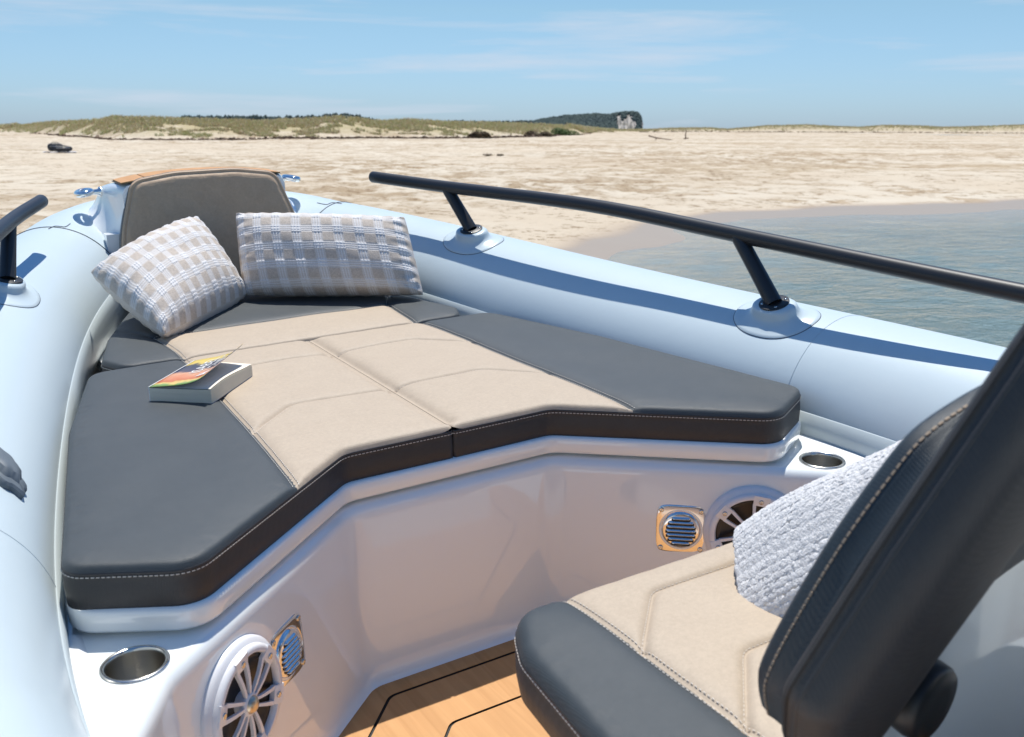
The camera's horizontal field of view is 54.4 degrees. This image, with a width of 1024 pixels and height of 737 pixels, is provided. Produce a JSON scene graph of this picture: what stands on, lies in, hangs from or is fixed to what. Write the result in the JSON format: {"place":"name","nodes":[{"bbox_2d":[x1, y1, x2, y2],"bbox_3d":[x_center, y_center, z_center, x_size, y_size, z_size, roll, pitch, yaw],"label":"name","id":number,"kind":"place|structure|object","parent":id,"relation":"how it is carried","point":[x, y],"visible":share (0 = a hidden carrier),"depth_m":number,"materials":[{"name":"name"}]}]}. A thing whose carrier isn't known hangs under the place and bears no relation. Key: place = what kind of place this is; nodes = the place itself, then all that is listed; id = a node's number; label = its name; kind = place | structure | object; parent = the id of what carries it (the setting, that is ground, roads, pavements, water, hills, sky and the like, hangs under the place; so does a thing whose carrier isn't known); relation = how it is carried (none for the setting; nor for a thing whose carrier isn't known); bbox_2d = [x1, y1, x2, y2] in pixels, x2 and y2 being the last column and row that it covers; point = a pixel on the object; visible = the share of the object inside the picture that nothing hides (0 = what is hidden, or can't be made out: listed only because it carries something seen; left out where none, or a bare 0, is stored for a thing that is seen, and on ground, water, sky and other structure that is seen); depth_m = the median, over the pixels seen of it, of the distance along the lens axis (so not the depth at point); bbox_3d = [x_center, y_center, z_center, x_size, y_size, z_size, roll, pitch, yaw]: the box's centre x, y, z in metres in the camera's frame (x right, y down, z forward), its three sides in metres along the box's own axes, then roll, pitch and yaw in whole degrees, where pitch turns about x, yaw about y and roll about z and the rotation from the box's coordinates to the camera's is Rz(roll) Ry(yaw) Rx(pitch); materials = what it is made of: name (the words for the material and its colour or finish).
{"place":"outdoors","nodes":[
{"label":"outdoors","id":0,"kind":"place"},
{"bbox_2d":[0,118,1023,259],"bbox_3d":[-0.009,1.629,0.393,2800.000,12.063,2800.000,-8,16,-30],"label":"beach sand","id":1,"kind":"structure","parent":0,"point":[723,176],"depth_m":29.12,"materials":[{"name":"beige sand"}]},
{"bbox_2d":[43,151,75,152],"bbox_3d":[-18.660,-8.929,41.100,1.260,0.052,0.700,-6,15,-23],"label":"beach sheet","id":2,"kind":"object","parent":1,"relation":"on","point":[58,152],"visible":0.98,"depth_m":40.98,"materials":[{"name":"grey fabric"}]},
{"bbox_2d":[47,142,61,150],"bbox_3d":[-18.883,-9.169,41.181,0.620,0.382,0.330,-6,15,-23],"label":"beach bag","id":3,"kind":"object","parent":2,"relation":"on","point":[51,146],"visible":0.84,"depth_m":41.02,"materials":[{"name":"black fabric"}]},
{"bbox_2d":[53,145,72,151],"bbox_3d":[-18.498,-9.070,41.021,0.740,0.274,0.330,-6,15,-23],"label":"beach bag","id":4,"kind":"object","parent":2,"relation":"on","point":[62,148],"visible":1,"depth_m":40.91,"materials":[{"name":"black fabric"}]},
{"bbox_2d":[181,112,532,123],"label":"pine belt","id":5,"kind":"object","parent":1,"relation":"on","point":[256,117],"visible":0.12,"depth_m":483.72,"materials":[{"name":"green plant"}]},
{"bbox_2d":[467,131,490,138],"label":"scrub bush","id":6,"kind":"object","parent":1,"relation":"on","point":[483,134],"visible":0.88,"depth_m":105.42,"materials":[{"name":"brown plant"}]},
{"bbox_2d":[0,114,1023,138],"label":"dune grass","id":7,"kind":"structure","parent":1,"relation":"on","point":[245,126],"depth_m":110.25,"materials":[{"name":"plant"}]},
{"bbox_2d":[29,131,1021,139],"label":"strandline debris","id":8,"kind":"object","parent":1,"relation":"on","point":[298,137],"visible":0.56,"depth_m":95.23,"materials":[{"name":"brown plant"}]},
{"bbox_2d":[524,130,552,136],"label":"scrub bush","id":9,"kind":"object","parent":1,"relation":"on","point":[543,134],"visible":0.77,"depth_m":123.15,"materials":[{"name":"brown plant"}]},
{"bbox_2d":[550,128,578,135],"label":"shrub","id":10,"kind":"object","parent":1,"relation":"on","point":[562,131],"visible":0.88,"depth_m":145.25,"materials":[{"name":"green plant"}]},
{"bbox_2d":[0,0,1023,128],"label":"sky","id":11,"kind":"structure","parent":0,"point":[727,64],"materials":[{"name":"blue"}]},
{"bbox_2d":[617,115,642,128],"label":"building","id":12,"kind":"structure","parent":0,"point":[628,122],"depth_m":894.76,"materials":[{"name":"white"}]},
{"bbox_2d":[510,111,642,128],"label":"headland woods","id":13,"kind":"object","parent":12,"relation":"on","point":[601,120],"visible":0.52,"depth_m":911.07,"materials":[{"name":"green plant"}]},
{"bbox_2d":[607,134,1023,347],"bbox_3d":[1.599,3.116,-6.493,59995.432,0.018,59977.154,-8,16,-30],"label":"water","id":14,"kind":"structure","parent":0,"point":[990,244],"depth_m":11.48,"materials":[{"name":"blue liquid"}]},
{"bbox_2d":[0,167,1023,736],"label":"inflatable boat","id":15,"kind":"object","parent":14,"relation":"on","point":[554,585],"visible":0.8,"depth_m":1.90,"materials":[{"name":"plastic"}]},
{"bbox_2d":[60,341,452,609],"bbox_3d":[-0.575,0.146,2.026,0.755,0.089,1.119,-11,19,-30],"label":"sunbed cushion","id":16,"kind":"object","parent":15,"relation":"on","point":[169,503],"visible":0.89,"depth_m":1.82,"materials":[{"name":"beige leather"}]},
{"bbox_2d":[148,345,252,403],"bbox_3d":[-0.690,0.007,2.216,0.143,0.091,0.209,3,14,10],"label":"book","id":17,"kind":"object","parent":16,"relation":"on","point":[211,380],"visible":1,"depth_m":2.16,"materials":[{"name":"multicoloured paper"}]},
{"bbox_2d":[101,295,459,371],"bbox_3d":[-0.765,-0.148,3.019,1.014,0.083,0.832,-11,19,-30],"label":"bow cushion","id":18,"kind":"object","parent":15,"relation":"on","point":[246,322],"visible":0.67,"depth_m":2.79,"materials":[{"name":"beige leather"}]},
{"bbox_2d":[91,216,246,337],"bbox_3d":[-0.958,-0.273,2.887,0.317,0.294,0.530,6,15,22],"label":"pillow","id":19,"kind":"object","parent":18,"relation":"on","point":[174,278],"visible":1,"depth_m":2.78,"materials":[{"name":"fabric"}]},
{"bbox_2d":[236,212,422,296],"bbox_3d":[-0.576,-0.354,3.114,0.615,0.259,0.216,1,14,5],"label":"pillow","id":20,"kind":"object","parent":18,"relation":"on","point":[290,254],"visible":1,"depth_m":3.04,"materials":[{"name":"fabric"}]},
{"bbox_2d":[310,313,800,456],"bbox_3d":[0.068,0.024,2.397,0.755,0.089,1.119,-11,19,-30],"label":"sunbed cushion","id":21,"kind":"object","parent":15,"relation":"on","point":[479,382],"visible":0.85,"depth_m":2.20,"materials":[{"name":"beige leather"}]},
{"bbox_2d":[733,440,900,616],"bbox_3d":[0.481,0.235,1.359,0.393,0.375,0.176,9,16,32],"label":"pillow","id":22,"kind":"object","parent":15,"relation":"on","point":[779,544],"visible":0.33,"depth_m":1.37,"materials":[{"name":"fabric"}]}
]}

